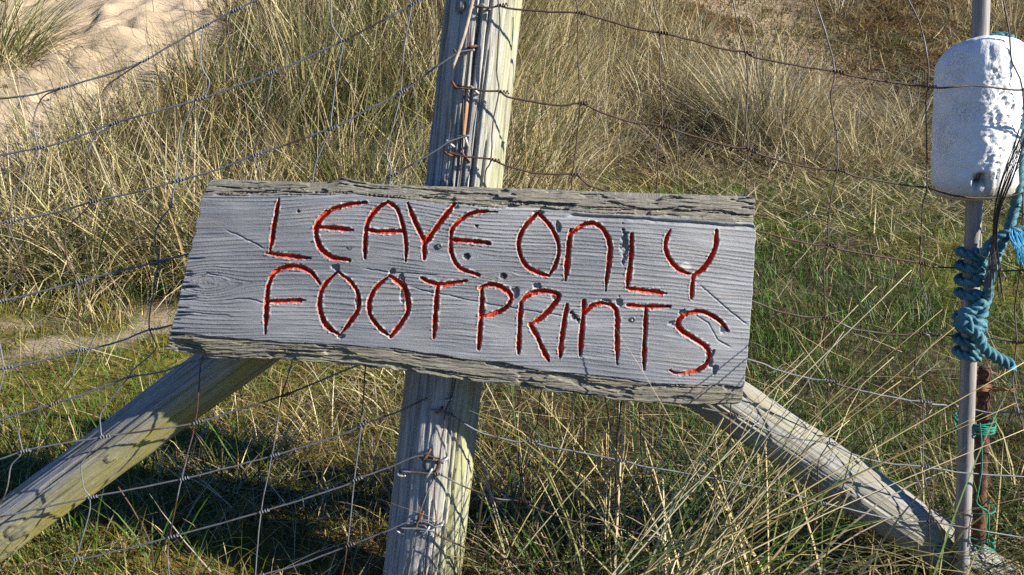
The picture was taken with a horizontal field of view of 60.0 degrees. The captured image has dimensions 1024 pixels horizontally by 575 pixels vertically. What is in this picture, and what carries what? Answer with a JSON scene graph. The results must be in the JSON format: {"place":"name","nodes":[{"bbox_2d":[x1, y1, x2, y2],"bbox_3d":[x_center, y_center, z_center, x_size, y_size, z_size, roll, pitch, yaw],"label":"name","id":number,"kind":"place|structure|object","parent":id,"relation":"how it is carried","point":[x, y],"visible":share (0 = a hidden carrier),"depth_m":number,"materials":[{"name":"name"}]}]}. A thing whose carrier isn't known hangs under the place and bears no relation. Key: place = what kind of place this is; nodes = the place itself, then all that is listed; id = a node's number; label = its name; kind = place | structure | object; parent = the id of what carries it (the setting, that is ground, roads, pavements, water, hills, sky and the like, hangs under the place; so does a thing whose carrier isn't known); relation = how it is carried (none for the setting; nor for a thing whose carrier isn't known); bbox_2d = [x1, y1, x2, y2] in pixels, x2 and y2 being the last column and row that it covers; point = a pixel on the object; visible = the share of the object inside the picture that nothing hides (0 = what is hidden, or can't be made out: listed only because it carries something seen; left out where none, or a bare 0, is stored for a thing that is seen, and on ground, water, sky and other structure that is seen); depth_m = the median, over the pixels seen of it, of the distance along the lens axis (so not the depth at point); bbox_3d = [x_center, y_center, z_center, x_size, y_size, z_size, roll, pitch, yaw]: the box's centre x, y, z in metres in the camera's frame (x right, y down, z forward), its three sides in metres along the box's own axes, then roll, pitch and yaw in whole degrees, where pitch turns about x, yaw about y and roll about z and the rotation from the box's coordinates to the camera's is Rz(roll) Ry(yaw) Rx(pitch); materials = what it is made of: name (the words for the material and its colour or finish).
{"place":"outdoors","nodes":[
{"label":"outdoors","id":0,"kind":"place"},
{"bbox_2d":[0,0,169,87],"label":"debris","id":1,"kind":"object","parent":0,"point":[14,32],"visible":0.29,"depth_m":5.07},
{"bbox_2d":[0,0,1023,574],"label":"ground","id":2,"kind":"structure","parent":0,"point":[168,10],"depth_m":2.85,"materials":[{"name":"beige sand"}]},
{"bbox_2d":[0,0,145,90],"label":"marram clump","id":3,"kind":"object","parent":2,"relation":"on","point":[8,30],"visible":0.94,"depth_m":4.99,"materials":[{"name":"green plant"}]},
{"bbox_2d":[5,166,181,315],"bbox_3d":[-1.591,-0.135,3.300,0.862,0.621,0.798,10,16,40],"label":"marram clump","id":4,"kind":"object","parent":2,"relation":"on","point":[90,266],"visible":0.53,"depth_m":3.31,"materials":[{"name":"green plant"}]},
{"bbox_2d":[383,0,521,574],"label":"fence post","id":5,"kind":"object","parent":2,"relation":"on","point":[421,426],"visible":0.73,"depth_m":1.48,"materials":[{"name":"grey wood"}]},
{"bbox_2d":[0,354,280,561],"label":"wooden strut","id":6,"kind":"object","parent":5,"relation":"attached to","point":[168,399],"visible":0.56,"depth_m":1.56,"materials":[{"name":"beige wood"}]},
{"bbox_2d":[0,0,474,574],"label":"wire fence","id":7,"kind":"object","parent":5,"relation":"attached to","point":[150,330],"visible":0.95,"depth_m":1.47,"materials":[{"name":"metal"}]},
{"bbox_2d":[165,177,755,404],"bbox_3d":[-0.090,0.006,1.401,0.930,0.362,0.075,0,12,1],"label":"sign board","id":8,"kind":"object","parent":5,"relation":"attached to","point":[547,290],"visible":1,"depth_m":1.37,"materials":[{"name":"grey wood"}]},
{"bbox_2d":[398,0,1023,574],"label":"wire fence","id":9,"kind":"object","parent":5,"relation":"attached to","point":[748,148],"visible":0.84,"depth_m":1.42,"materials":[{"name":"metal"}]},
{"bbox_2d":[451,0,474,68],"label":"dry stick","id":10,"kind":"object","parent":9,"relation":"attached to","point":[471,4],"visible":1,"depth_m":1.33,"materials":[{"name":"beige wood"}]},
{"bbox_2d":[685,381,1023,574],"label":"wooden strut","id":11,"kind":"object","parent":5,"relation":"attached to","point":[897,503],"visible":0.38,"depth_m":1.55,"materials":[{"name":"grey wood"}]},
{"bbox_2d":[0,0,1023,324],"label":"marram grass","id":12,"kind":"structure","parent":2,"relation":"on","point":[148,142],"depth_m":4.36,"materials":[{"name":"beige plant"}]},
{"bbox_2d":[0,343,1023,574],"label":"rough grass","id":13,"kind":"structure","parent":2,"relation":"on","point":[875,540],"depth_m":1.84,"materials":[{"name":"green plant"}]},
{"bbox_2d":[412,248,1023,574],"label":"marram clump","id":14,"kind":"object","parent":2,"relation":"on","point":[694,560],"visible":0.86,"depth_m":1.41,"materials":[{"name":"green plant"}]},
{"bbox_2d":[633,28,860,164],"bbox_3d":[1.560,-1.196,5.864,1.816,1.130,1.689,0,12,0],"label":"marram clump","id":15,"kind":"object","parent":2,"relation":"on","point":[756,99],"visible":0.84,"depth_m":5.77,"materials":[{"name":"beige plant"}]},
{"bbox_2d":[613,0,1023,103],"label":"moss heath","id":16,"kind":"object","parent":2,"relation":"on","point":[746,23],"visible":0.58,"depth_m":7.54,"materials":[{"name":"brown plant"}]},
{"bbox_2d":[953,0,990,574],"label":"metal pole","id":17,"kind":"object","parent":2,"relation":"on","point":[980,22],"visible":0.61,"depth_m":1.50,"materials":[{"name":"grey metal"}]},
{"bbox_2d":[954,411,996,551],"bbox_3d":[0.811,0.339,1.545,0.089,0.249,0.085,0,12,0],"label":"twine","id":18,"kind":"object","parent":17,"relation":"attached to","point":[993,428],"visible":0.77,"depth_m":1.52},
{"bbox_2d":[931,35,1023,200],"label":"fishing float","id":19,"kind":"object","parent":17,"relation":"on","point":[974,130],"visible":0.91,"depth_m":1.36,"materials":[{"name":"white plastic"}]},
{"bbox_2d":[951,31,1023,371],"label":"rope","id":20,"kind":"object","parent":17,"relation":"attached to","point":[971,321],"visible":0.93,"depth_m":1.43,"materials":[{"name":"blue fabric"}]},
{"bbox_2d":[971,122,1023,300],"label":"net threads","id":21,"kind":"object","parent":20,"relation":"hanging from","point":[994,258],"visible":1,"depth_m":1.37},
{"bbox_2d":[971,366,991,553],"bbox_3d":[0.832,0.349,1.575,0.056,0.432,0.025,0,12,0],"label":"iron bar","id":22,"kind":"object","parent":2,"relation":"on","point":[984,373],"visible":0.75,"depth_m":1.56,"materials":[{"name":"metal"}]},
{"bbox_2d":[976,384,1014,392],"bbox_3d":[0.828,0.174,1.519,0.061,0.015,0.013,3,12,16],"label":"brown twine","id":23,"kind":"object","parent":22,"relation":"attached to","point":[982,389],"visible":0.91,"depth_m":1.52,"materials":[{"name":"brown fabric"}]},
{"bbox_2d":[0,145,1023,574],"bbox_3d":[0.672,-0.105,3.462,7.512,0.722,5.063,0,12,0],"label":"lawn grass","id":24,"kind":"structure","parent":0,"point":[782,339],"depth_m":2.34,"materials":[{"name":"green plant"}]},
{"bbox_2d":[0,0,1023,574],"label":"dead grass","id":25,"kind":"structure","parent":0,"point":[802,170],"depth_m":5.13,"materials":[{"name":"beige plant"}]}
]}

